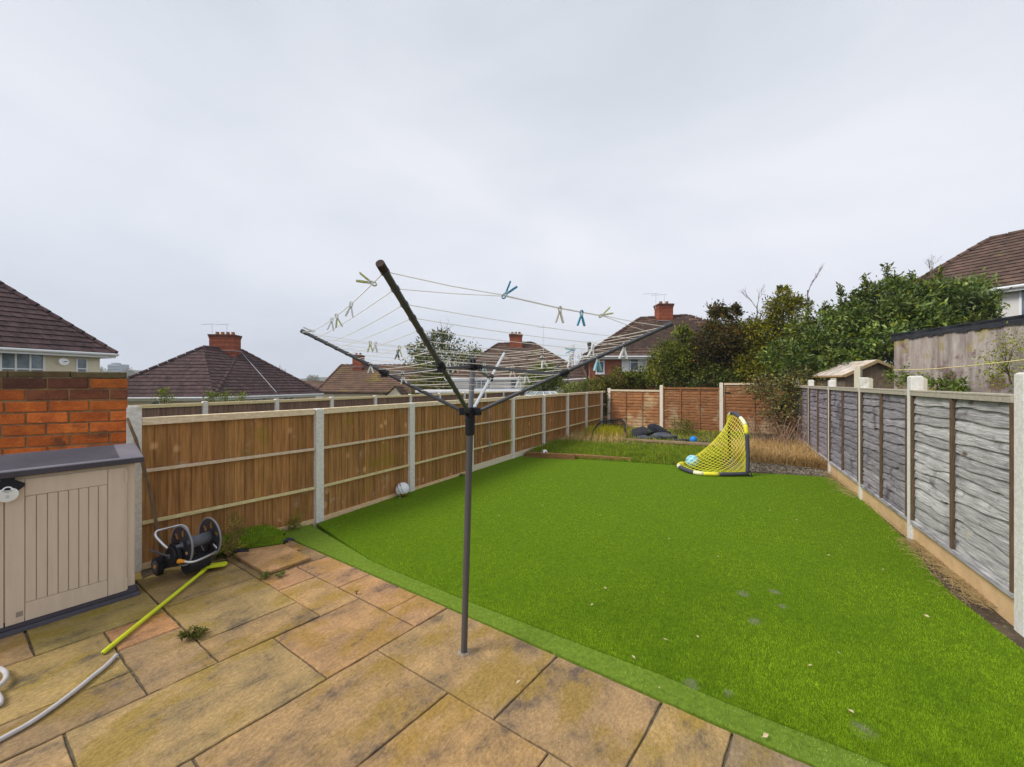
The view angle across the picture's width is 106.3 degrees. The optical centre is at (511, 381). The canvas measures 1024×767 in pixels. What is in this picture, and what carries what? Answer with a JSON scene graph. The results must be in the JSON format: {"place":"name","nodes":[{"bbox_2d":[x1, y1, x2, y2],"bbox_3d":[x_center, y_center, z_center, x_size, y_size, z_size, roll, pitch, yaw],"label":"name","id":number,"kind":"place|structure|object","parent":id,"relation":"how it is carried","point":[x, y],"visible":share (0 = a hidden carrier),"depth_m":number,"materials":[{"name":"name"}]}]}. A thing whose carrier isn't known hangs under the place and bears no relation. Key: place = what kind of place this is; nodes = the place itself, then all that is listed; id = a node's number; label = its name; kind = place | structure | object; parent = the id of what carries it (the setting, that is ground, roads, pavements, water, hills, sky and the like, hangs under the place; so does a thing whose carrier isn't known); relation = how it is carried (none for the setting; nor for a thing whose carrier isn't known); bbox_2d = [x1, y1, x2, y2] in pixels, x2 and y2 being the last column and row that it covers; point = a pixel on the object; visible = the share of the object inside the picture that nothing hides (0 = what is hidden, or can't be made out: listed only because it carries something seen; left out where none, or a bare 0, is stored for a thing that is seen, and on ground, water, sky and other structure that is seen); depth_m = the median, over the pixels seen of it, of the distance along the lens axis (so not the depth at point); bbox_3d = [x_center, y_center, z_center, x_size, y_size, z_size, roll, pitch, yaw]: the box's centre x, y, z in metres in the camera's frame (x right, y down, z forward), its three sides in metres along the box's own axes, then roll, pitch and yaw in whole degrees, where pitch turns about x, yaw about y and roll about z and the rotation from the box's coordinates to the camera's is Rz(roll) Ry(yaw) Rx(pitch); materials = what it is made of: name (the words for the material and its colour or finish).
{"place":"outdoors","nodes":[
{"label":"outdoors","id":0,"kind":"place"},
{"bbox_2d":[141,524,312,578],"bbox_3d":[-3.338,2.024,4.686,0.402,0.052,1.780,0,0,32],"label":"soil strip","id":1,"kind":"object","parent":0,"point":[147,572],"visible":0.15,"depth_m":4.03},
{"bbox_2d":[126,418,162,556],"bbox_3d":[-3.832,1.184,4.020,0.303,1.635,0.046,0,0,-45],"label":"wooden pole","id":2,"kind":"object","parent":1,"relation":"on","point":[152,504],"visible":0.8,"depth_m":4.02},
{"bbox_2d":[216,524,284,558],"bbox_3d":[-3.334,1.893,4.805,0.710,0.182,0.739,0,0,41],"label":"turf offcut","id":3,"kind":"object","parent":1,"relation":"on","point":[260,531],"visible":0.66,"depth_m":4.67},
{"bbox_2d":[278,507,306,530],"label":"weed","id":4,"kind":"object","parent":1,"relation":"on","point":[293,524],"visible":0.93,"depth_m":5.17,"materials":[{"name":"green plant"}]},
{"bbox_2d":[129,370,327,380],"bbox_3d":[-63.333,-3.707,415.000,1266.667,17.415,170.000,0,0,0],"label":"hills","id":5,"kind":"structure","parent":0,"point":[319,379],"depth_m":373.93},
{"bbox_2d":[108,363,128,371],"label":"block of flats","id":6,"kind":"structure","parent":5,"relation":"on","point":[114,367],"depth_m":345.00,"materials":[{"name":"concrete"}]},
{"bbox_2d":[24,555,732,766],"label":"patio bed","id":7,"kind":"object","parent":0,"point":[70,752],"visible":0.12,"depth_m":2.43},
{"bbox_2d":[0,540,810,766],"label":"patio","id":8,"kind":"structure","parent":0,"point":[200,705],"depth_m":2.48,"materials":[{"name":"stone"}]},
{"bbox_2d":[0,653,118,741],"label":"hose","id":9,"kind":"object","parent":8,"relation":"on","point":[4,671],"visible":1,"depth_m":2.41,"materials":[{"name":"plastic"}]},
{"bbox_2d":[0,443,143,638],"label":"storage box","id":10,"kind":"object","parent":8,"relation":"on","point":[67,533],"visible":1,"depth_m":3.27,"materials":[{"name":"beige plastic"}]},
{"bbox_2d":[0,502,2,627],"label":"door","id":11,"kind":"structure","parent":10,"relation":"in","point":[1,503],"depth_m":3.00,"materials":[{"name":"beige plastic"}]},
{"bbox_2d":[0,486,18,501],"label":"padlock","id":12,"kind":"object","parent":10,"relation":"hanging from","point":[11,494],"visible":1,"depth_m":2.99,"materials":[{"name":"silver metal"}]},
{"bbox_2d":[5,467,127,626],"bbox_3d":[-3.763,1.355,3.283,0.032,1.140,0.690,0,0,38],"label":"door","id":13,"kind":"structure","parent":10,"relation":"in","point":[20,513],"depth_m":3.25,"materials":[{"name":"beige plastic"}]},
{"bbox_2d":[101,560,227,654],"bbox_3d":[-3.043,1.963,3.511,0.343,0.073,1.377,0,0,-17],"label":"hose","id":14,"kind":"object","parent":8,"relation":"on","point":[154,610],"visible":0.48,"depth_m":3.37,"materials":[{"name":"yellow plastic"}]},
{"bbox_2d":[149,517,221,575],"bbox_3d":[-3.390,1.719,3.946,0.716,0.555,0.527,0,0,25],"label":"hose reel","id":15,"kind":"object","parent":8,"relation":"on","point":[202,547],"visible":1,"depth_m":3.93,"materials":[{"name":"plastic"}]},
{"bbox_2d":[176,625,209,641],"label":"weed","id":16,"kind":"object","parent":8,"relation":"on","point":[198,633],"visible":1,"depth_m":2.98,"materials":[{"name":"green plant"}]},
{"bbox_2d":[212,508,250,557],"bbox_3d":[-3.204,1.728,4.358,0.410,0.548,0.354,0,0,0],"label":"weed","id":17,"kind":"object","parent":8,"relation":"on","point":[232,546],"visible":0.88,"depth_m":4.38,"materials":[{"name":"green plant"}]},
{"bbox_2d":[232,548,248,553],"bbox_3d":[-3.052,1.896,4.311,0.173,0.051,0.038,0,0,-15],"label":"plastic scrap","id":18,"kind":"object","parent":17,"relation":"on","point":[240,550],"visible":1,"depth_m":4.30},
{"bbox_2d":[259,569,269,578],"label":"weed","id":19,"kind":"object","parent":8,"relation":"on","point":[265,574],"visible":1,"depth_m":3.91,"materials":[{"name":"green plant"}]},
{"bbox_2d":[233,544,310,573],"bbox_3d":[-2.717,1.976,4.341,0.825,0.039,0.450,0,0,34],"label":"paving slab","id":20,"kind":"object","parent":8,"relation":"on","point":[274,558],"depth_m":4.29,"materials":[{"name":"stone"}]},
{"bbox_2d":[273,569,285,577],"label":"weed","id":21,"kind":"object","parent":8,"relation":"on","point":[282,572],"visible":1,"depth_m":3.94,"materials":[{"name":"green plant"}]},
{"bbox_2d":[284,543,300,550],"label":"paving slab","id":22,"kind":"structure","parent":8,"relation":"on","point":[292,547],"depth_m":4.61,"materials":[{"name":"stone"}]},
{"bbox_2d":[242,534,287,549],"bbox_3d":[-3.029,1.933,4.637,0.586,0.141,0.259,0,0,-28],"label":"turf offcut","id":23,"kind":"object","parent":22,"relation":"on","point":[270,540],"visible":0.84,"depth_m":4.60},
{"bbox_2d":[300,260,672,656],"bbox_3d":[-0.279,0.790,2.825,2.042,2.462,2.131,0,0,-36],"label":"rotary clothes dryer","id":24,"kind":"object","parent":8,"relation":"on","point":[470,411],"visible":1,"depth_m":2.79,"materials":[{"name":"paint"}]},
{"bbox_2d":[345,301,353,316],"bbox_3d":[-0.768,-0.346,1.824,0.040,0.072,0.016,8,-2,-17],"label":"clothes peg","id":25,"kind":"object","parent":24,"relation":"attached to","point":[348,310],"visible":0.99,"depth_m":1.82,"materials":[{"name":"plastic"}]},
{"bbox_2d":[356,272,376,286],"bbox_3d":[-0.576,-0.403,1.532,0.076,0.041,0.017,22,-4,-11],"label":"clothes peg","id":26,"kind":"object","parent":24,"relation":"attached to","point":[368,281],"visible":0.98,"depth_m":1.53,"materials":[{"name":"plastic"}]},
{"bbox_2d":[501,281,517,298],"bbox_3d":[-0.018,-0.407,1.724,0.045,0.083,0.018,38,-4,-5],"label":"clothes peg","id":27,"kind":"object","parent":24,"relation":"attached to","point":[507,292],"visible":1,"depth_m":1.72,"materials":[{"name":"plastic"}]},
{"bbox_2d":[555,306,563,322],"bbox_3d":[0.240,-0.339,1.926,0.045,0.083,0.018,2,0,-6],"label":"clothes peg","id":28,"kind":"object","parent":24,"relation":"attached to","point":[560,314],"visible":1,"depth_m":1.92,"materials":[{"name":"plastic"}]},
{"bbox_2d":[577,310,585,325],"bbox_3d":[0.364,-0.336,2.018,0.045,0.083,0.018,2,0,-6],"label":"clothes peg","id":29,"kind":"object","parent":24,"relation":"attached to","point":[582,318],"visible":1,"depth_m":2.01,"materials":[{"name":"plastic"}]},
{"bbox_2d":[593,359,601,370],"bbox_3d":[0.582,-0.131,2.611,0.059,0.108,0.024,0,0,-23],"label":"clothes peg","id":30,"kind":"object","parent":24,"relation":"attached to","point":[597,361],"visible":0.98,"depth_m":2.61,"materials":[{"name":"plastic"}]},
{"bbox_2d":[618,347,627,358],"bbox_3d":[0.747,-0.208,2.568,0.059,0.108,0.024,4,0,-6],"label":"clothes peg","id":31,"kind":"object","parent":24,"relation":"attached to","point":[625,352],"visible":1,"depth_m":2.56,"materials":[{"name":"plastic"}]},
{"bbox_2d":[0,0,1023,378],"label":"sky","id":32,"kind":"structure","parent":0,"point":[169,168],"materials":[{"name":"grey"}]},
{"bbox_2d":[518,358,569,393],"bbox_3d":[1.723,0.664,21.023,2.931,3.891,2.430,0,0,0],"label":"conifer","id":33,"kind":"object","parent":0,"point":[553,384],"visible":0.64,"depth_m":20.78,"materials":[{"name":"green plant"}]},
{"bbox_2d":[318,425,786,736],"bbox_3d":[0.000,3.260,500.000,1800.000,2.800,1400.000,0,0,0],"label":"ground","id":34,"kind":"structure","parent":0,"point":[723,427],"depth_m":15.04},
{"bbox_2d":[0,281,118,377],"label":"house","id":35,"kind":"structure","parent":34,"relation":"on","point":[35,336],"depth_m":14.74,"materials":[{"name":"tile"}]},
{"bbox_2d":[0,353,44,377],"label":"window","id":36,"kind":"structure","parent":35,"relation":"in","point":[8,361],"depth_m":13.79,"materials":[{"name":"white plastic"}]},
{"bbox_2d":[75,358,87,371],"bbox_3d":[-17.183,-0.184,15.326,0.120,1.555,0.361,0,0,8],"label":"window","id":37,"kind":"structure","parent":35,"relation":"in","point":[81,364],"depth_m":15.33,"materials":[{"name":"white plastic"}]},
{"bbox_2d":[0,371,127,454],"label":"brick wall","id":38,"kind":"structure","parent":34,"relation":"on","point":[48,410],"depth_m":3.78,"materials":[{"name":"brick"}]},
{"bbox_2d":[119,367,136,378],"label":"distant tree","id":39,"kind":"object","parent":34,"relation":"on","point":[129,371],"visible":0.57,"depth_m":335.68,"materials":[{"name":"grey plant"}]},
{"bbox_2d":[149,387,176,403],"bbox_3d":[-9.977,1.115,11.005,0.567,1.972,0.617,0,0,0],"label":"sapling","id":40,"kind":"object","parent":34,"relation":"on","point":[163,390],"visible":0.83,"depth_m":11.01,"materials":[{"name":"green plant"}]},
{"bbox_2d":[202,388,221,401],"bbox_3d":[-10.645,1.146,13.473,0.648,1.913,0.661,0,0,0],"label":"sapling","id":41,"kind":"object","parent":34,"relation":"on","point":[211,397],"visible":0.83,"depth_m":13.46,"materials":[{"name":"green plant"}]},
{"bbox_2d":[127,324,323,404],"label":"house","id":42,"kind":"structure","parent":34,"relation":"on","point":[221,361],"depth_m":22.57,"materials":[{"name":"tile"}]},
{"bbox_2d":[218,387,234,401],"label":"sapling","id":43,"kind":"object","parent":34,"relation":"on","point":[224,394],"visible":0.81,"depth_m":13.98,"materials":[{"name":"green plant"}]},
{"bbox_2d":[231,390,251,400],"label":"sapling","id":44,"kind":"object","parent":34,"relation":"on","point":[241,398],"visible":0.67,"depth_m":14.95,"materials":[{"name":"green plant"}]},
{"bbox_2d":[306,375,318,380],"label":"distant tree","id":45,"kind":"object","parent":34,"relation":"on","point":[313,378],"visible":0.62,"depth_m":334.00,"materials":[{"name":"grey plant"}]},
{"bbox_2d":[303,380,323,397],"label":"house","id":46,"kind":"structure","parent":34,"relation":"on","point":[316,384],"depth_m":63.80,"materials":[{"name":"brown tile"}]},
{"bbox_2d":[128,390,523,416],"bbox_3d":[-4.212,1.300,15.900,0.111,1.600,21.270,0,0,32],"label":"fence","id":47,"kind":"object","parent":34,"relation":"on","point":[178,409],"visible":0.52,"depth_m":11.66,"materials":[{"name":"wood"}]},
{"bbox_2d":[126,391,606,571],"bbox_3d":[0.108,1.177,10.198,0.366,1.845,14.898,0,0,33],"label":"fence","id":48,"kind":"object","parent":34,"relation":"on","point":[275,469],"visible":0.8,"depth_m":5.42,"materials":[{"name":"wood"}]},
{"bbox_2d":[318,348,449,397],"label":"house","id":49,"kind":"structure","parent":34,"relation":"on","point":[354,379],"depth_m":35.50,"materials":[{"name":"brown tile"}]},
{"bbox_2d":[385,385,407,395],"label":"house","id":50,"kind":"structure","parent":34,"relation":"on","point":[399,390],"depth_m":31.16,"materials":[{"name":"brown tile"}]},
{"bbox_2d":[400,327,482,394],"bbox_3d":[-5.128,-0.162,29.592,7.132,8.416,4.991,0,0,0],"label":"holm oak","id":51,"kind":"object","parent":34,"relation":"on","point":[434,336],"visible":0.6,"depth_m":29.35,"materials":[{"name":"green plant"}]},
{"bbox_2d":[415,390,537,393],"bbox_3d":[-2.140,2.260,24.900,7.720,3.480,2.200,0,0,0],"label":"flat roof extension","id":52,"kind":"object","parent":34,"relation":"on","point":[436,391],"visible":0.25,"depth_m":23.80,"materials":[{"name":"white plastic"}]},
{"bbox_2d":[444,324,570,390],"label":"house","id":53,"kind":"structure","parent":34,"relation":"on","point":[514,345],"depth_m":28.74,"materials":[{"name":"brown tile"}]},
{"bbox_2d":[474,380,490,389],"bbox_3d":[-2.159,0.186,27.020,1.361,0.732,0.235,0,0,-5],"label":"window","id":54,"kind":"structure","parent":53,"relation":"in","point":[479,384],"depth_m":27.00,"materials":[{"name":"glass"}]},
{"bbox_2d":[504,380,522,389],"bbox_3d":[0.117,0.142,27.268,1.338,0.829,0.233,0,0,-5],"label":"window","id":55,"kind":"structure","parent":53,"relation":"in","point":[509,384],"depth_m":27.23,"materials":[{"name":"glass"}]},
{"bbox_2d":[524,391,558,395],"bbox_3d":[1.570,1.493,20.485,1.781,2.014,3.030,0,0,0],"label":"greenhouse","id":56,"kind":"object","parent":34,"relation":"on","point":[539,392],"visible":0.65,"depth_m":19.94,"materials":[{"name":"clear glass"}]},
{"bbox_2d":[557,365,586,393],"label":"house","id":57,"kind":"structure","parent":34,"relation":"on","point":[578,374],"depth_m":24.95,"materials":[{"name":"brown tile"}]},
{"bbox_2d":[555,376,605,393],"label":"hedge bush","id":58,"kind":"object","parent":34,"relation":"on","point":[576,388],"visible":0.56,"depth_m":19.02,"materials":[{"name":"green plant"}]},
{"bbox_2d":[284,525,888,766],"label":"turf edging","id":59,"kind":"object","parent":34,"relation":"on","point":[313,537],"visible":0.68,"depth_m":2.64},
{"bbox_2d":[293,527,890,766],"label":"turf edging pile","id":60,"kind":"object","parent":59,"relation":"on","point":[720,720],"visible":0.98,"depth_m":2.27,"materials":[{"name":"plant"}]},
{"bbox_2d":[588,362,653,424],"bbox_3d":[4.789,0.564,16.691,2.990,2.936,1.894,0,0,0],"label":"ivy bush","id":61,"kind":"object","parent":34,"relation":"on","point":[601,383],"visible":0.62,"depth_m":16.57,"materials":[{"name":"green plant"}]},
{"bbox_2d":[578,293,749,424],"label":"house","id":62,"kind":"structure","parent":34,"relation":"on","point":[637,353],"depth_m":23.22,"materials":[{"name":"brown tile"}]},
{"bbox_2d":[595,361,604,374],"bbox_3d":[5.056,-0.818,22.012,0.542,0.790,0.122,0,0,0],"label":"window","id":63,"kind":"structure","parent":62,"relation":"in","point":[602,363],"depth_m":22.03,"materials":[{"name":"white plastic"}]},
{"bbox_2d":[622,359,646,371],"bbox_3d":[7.025,-0.956,22.019,1.499,0.772,0.125,0,0,0],"label":"window","id":64,"kind":"structure","parent":62,"relation":"in","point":[626,363],"depth_m":22.05,"materials":[{"name":"white plastic"}]},
{"bbox_2d":[607,383,722,431],"bbox_3d":[5.905,1.065,15.194,4.302,2.070,0.134,0,0,32],"label":"fence","id":65,"kind":"object","parent":34,"relation":"on","point":[700,406],"visible":0.87,"depth_m":15.03,"materials":[{"name":"wood"}]},
{"bbox_2d":[623,321,718,389],"bbox_3d":[6.563,-0.259,15.907,3.642,4.567,2.527,0,0,0],"label":"privet bush","id":66,"kind":"object","parent":34,"relation":"on","point":[676,351],"visible":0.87,"depth_m":15.77,"materials":[{"name":"green plant"}]},
{"bbox_2d":[655,361,762,395],"bbox_3d":[7.910,0.533,15.224,4.341,2.950,1.723,0,0,17],"label":"privet bush","id":67,"kind":"object","parent":34,"relation":"on","point":[721,377],"visible":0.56,"depth_m":15.04,"materials":[{"name":"green plant"}]},
{"bbox_2d":[681,298,784,387],"bbox_3d":[8.649,-0.703,15.339,3.635,5.445,3.176,0,0,-14],"label":"copper bush","id":68,"kind":"object","parent":34,"relation":"on","point":[719,349],"visible":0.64,"depth_m":15.08,"materials":[{"name":"green plant"}]},
{"bbox_2d":[727,284,813,434],"bbox_3d":[9.730,-0.855,14.233,3.167,5.736,2.962,0,0,0],"label":"conifer","id":69,"kind":"object","parent":34,"relation":"on","point":[771,324],"visible":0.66,"depth_m":14.22,"materials":[{"name":"green plant"}]},
{"bbox_2d":[737,286,764,317],"bbox_3d":[9.480,-3.183,15.134,1.202,1.515,0.325,0,0,-4],"label":"bare sapling","id":70,"kind":"object","parent":69,"relation":"attached to","point":[751,300],"visible":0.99,"depth_m":15.06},
{"bbox_2d":[806,360,893,388],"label":"garden shed","id":71,"kind":"structure","parent":34,"relation":"on","point":[843,374],"depth_m":10.75,"materials":[{"name":"wood"}]},
{"bbox_2d":[854,366,861,387],"bbox_3d":[8.836,0.801,9.800,0.130,2.398,0.130,0,0,-29],"label":"concrete post","id":72,"kind":"object","parent":34,"relation":"on","point":[857,372],"visible":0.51,"depth_m":9.76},
{"bbox_2d":[755,262,1013,387],"bbox_3d":[11.736,-0.885,12.047,6.658,5.860,3.884,0,0,0],"label":"laurel bush","id":73,"kind":"object","parent":34,"relation":"on","point":[866,325],"visible":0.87,"depth_m":11.66,"materials":[{"name":"green plant"}]},
{"bbox_2d":[807,263,824,302],"bbox_3d":[10.593,-3.389,13.367,0.242,1.514,0.486,0,0,-35],"label":"bare sapling","id":74,"kind":"object","parent":73,"relation":"on","point":[813,280],"visible":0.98,"depth_m":13.37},
{"bbox_2d":[923,255,942,276],"bbox_3d":[14.734,-3.994,13.493,0.429,0.922,0.842,0,0,22],"label":"bare sapling","id":75,"kind":"object","parent":73,"relation":"on","point":[930,263],"visible":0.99,"depth_m":13.49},
{"bbox_2d":[794,372,1023,636],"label":"fence","id":76,"kind":"object","parent":34,"relation":"on","point":[939,475],"visible":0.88,"depth_m":4.14,"materials":[{"name":"wood"}]},
{"bbox_2d":[881,362,971,391],"bbox_3d":[8.925,0.767,8.198,0.862,2.480,2.450,0,0,17],"label":"fern bush","id":77,"kind":"object","parent":34,"relation":"on","point":[955,385],"visible":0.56,"depth_m":7.68,"materials":[{"name":"green plant"}]},
{"bbox_2d":[890,229,1023,362],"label":"house","id":78,"kind":"structure","parent":34,"relation":"on","point":[1002,255],"depth_m":14.45,"materials":[{"name":"brown tile"}]},
{"bbox_2d":[1019,290,1023,314],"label":"window","id":79,"kind":"structure","parent":78,"relation":"in","point":[1021,292],"depth_m":12.74,"materials":[{"name":"white plastic"}]},
{"bbox_2d":[568,425,752,450],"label":"rough grass","id":80,"kind":"structure","parent":0,"point":[690,434],"depth_m":12.64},
{"bbox_2d":[316,456,1023,766],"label":"lawn","id":81,"kind":"structure","parent":0,"point":[595,469],"depth_m":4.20,"materials":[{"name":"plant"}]},
{"bbox_2d":[395,482,409,495],"bbox_3d":[-1.898,1.862,6.660,0.236,0.236,0.236,0,0,0],"label":"football","id":82,"kind":"object","parent":81,"relation":"on","point":[402,489],"visible":1,"depth_m":6.58,"materials":[{"name":"plastic"}]},
{"bbox_2d":[525,451,574,459],"bbox_3d":[0.990,1.930,10.040,1.310,0.140,0.120,0,0,16],"label":"sleeper","id":83,"kind":"object","parent":81,"relation":"on","point":[551,455],"visible":0.92,"depth_m":9.97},
{"bbox_2d":[677,411,752,476],"bbox_3d":[4.608,1.342,8.806,1.707,1.330,1.591,0,0,0],"label":"football goal","id":84,"kind":"object","parent":81,"relation":"on","point":[745,470],"visible":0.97,"depth_m":8.21,"materials":[{"name":"fabric"}]},
{"bbox_2d":[686,455,698,467],"bbox_3d":[4.112,1.808,8.750,0.284,0.284,0.284,0,0,0],"label":"football","id":85,"kind":"object","parent":84,"relation":"in","point":[690,459],"visible":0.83,"depth_m":8.66,"materials":[{"name":"plastic"}]},
{"bbox_2d":[816,470,859,498],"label":"plant litter","id":86,"kind":"object","parent":81,"relation":"on","point":[833,479],"visible":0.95,"depth_m":7.27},
{"bbox_2d":[539,428,828,476],"bbox_3d":[4.965,1.929,11.737,7.285,0.202,7.273,0,0,30],"label":"soil bed","id":87,"kind":"object","parent":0,"point":[769,466],"visible":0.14,"depth_m":9.04,"materials":[{"name":"soil"}]},
{"bbox_2d":[558,428,629,443],"bbox_3d":[2.764,1.735,13.036,2.594,0.373,3.222,0,0,27],"label":"dead grass fringe","id":88,"kind":"object","parent":87,"relation":"on","point":[615,438],"visible":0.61,"depth_m":12.39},
{"bbox_2d":[574,422,631,437],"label":"yellow grass","id":89,"kind":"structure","parent":87,"relation":"on","point":[608,429],"depth_m":13.06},
{"bbox_2d":[575,454,631,461],"bbox_3d":[2.330,1.950,9.820,1.400,0.130,0.100,0,0,17],"label":"sleeper","id":90,"kind":"object","parent":87,"relation":"on","point":[595,456],"visible":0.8,"depth_m":9.78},
{"bbox_2d":[593,419,626,436],"bbox_3d":[3.375,1.647,13.411,1.166,0.762,1.274,0,0,11],"label":"goal","id":91,"kind":"object","parent":87,"relation":"on","point":[612,421],"visible":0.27,"depth_m":13.20,"materials":[{"name":"black plastic"}]},
{"bbox_2d":[523,438,722,468],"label":"long grass","id":92,"kind":"structure","parent":87,"relation":"on","point":[645,453],"depth_m":10.34,"materials":[{"name":"plant"}]},
{"bbox_2d":[627,426,654,436],"bbox_3d":[4.381,1.735,13.311,0.892,0.314,0.774,0,0,-17],"label":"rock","id":93,"kind":"object","parent":87,"relation":"on","point":[639,431],"visible":0.59,"depth_m":13.08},
{"bbox_2d":[647,423,671,433],"bbox_3d":[5.136,1.655,13.405,0.788,0.370,0.633,0,0,20],"label":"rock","id":94,"kind":"object","parent":87,"relation":"on","point":[656,428],"visible":0.57,"depth_m":13.19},
{"bbox_2d":[651,432,677,439],"bbox_3d":[5.030,1.793,12.695,0.804,0.231,0.581,0,0,0],"label":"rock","id":95,"kind":"object","parent":87,"relation":"on","point":[662,435],"visible":0.73,"depth_m":12.49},
{"bbox_2d":[618,438,724,445],"bbox_3d":[4.776,1.819,11.650,3.082,0.120,0.110,0,0,29],"label":"plank","id":96,"kind":"object","parent":87,"relation":"on","point":[679,442],"visible":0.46,"depth_m":11.54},
{"bbox_2d":[668,415,698,435],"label":"weed","id":97,"kind":"object","parent":87,"relation":"on","point":[687,425],"visible":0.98,"depth_m":13.66,"materials":[{"name":"green plant"}]},
{"bbox_2d":[724,383,793,434],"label":"fence panel","id":98,"kind":"structure","parent":87,"relation":"on","point":[743,404],"depth_m":13.66,"materials":[{"name":"brown wood"}]},
{"bbox_2d":[719,404,806,446],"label":"dead bramble stems","id":99,"kind":"object","parent":87,"relation":"on","point":[785,433],"visible":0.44,"depth_m":11.00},
{"bbox_2d":[730,436,827,469],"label":"dead grass","id":100,"kind":"structure","parent":87,"relation":"on","point":[795,453],"depth_m":9.14,"materials":[{"name":"plant"}]},
{"bbox_2d":[738,364,826,440],"bbox_3d":[8.368,0.674,12.023,1.924,2.473,2.589,0,0,0],"label":"bramble","id":101,"kind":"object","parent":87,"relation":"on","point":[768,392],"visible":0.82,"depth_m":11.77,"materials":[{"name":"green plant"}]},
{"bbox_2d":[728,458,828,475],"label":"gravel","id":102,"kind":"structure","parent":0,"point":[782,468],"depth_m":8.64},
{"bbox_2d":[821,475,1023,649],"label":"soil strip","id":103,"kind":"object","parent":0,"point":[996,620],"visible":0.23,"depth_m":3.34,"materials":[{"name":"soil"}]},
{"bbox_2d":[862,498,907,535],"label":"plant litter","id":104,"kind":"object","parent":103,"relation":"on","point":[884,518],"visible":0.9,"depth_m":5.31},
{"bbox_2d":[888,536,998,609],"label":"plant litter","id":105,"kind":"object","parent":103,"relation":"on","point":[927,554],"visible":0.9,"depth_m":3.87,"materials":[{"name":"plant"}]},
{"bbox_2d":[891,314,1023,393],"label":"garage","id":106,"kind":"structure","parent":0,"point":[953,346],"depth_m":7.43,"materials":[{"name":"concrete"}]},
{"bbox_2d":[905,359,1023,369],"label":"washing line","id":107,"kind":"object","parent":106,"relation":"attached to","point":[963,366],"visible":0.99,"depth_m":6.58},
{"bbox_2d":[965,321,1023,393],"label":"climbing weed","id":108,"kind":"object","parent":106,"relation":"attached to","point":[1007,370],"visible":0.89,"depth_m":6.33,"materials":[{"name":"green plant"}]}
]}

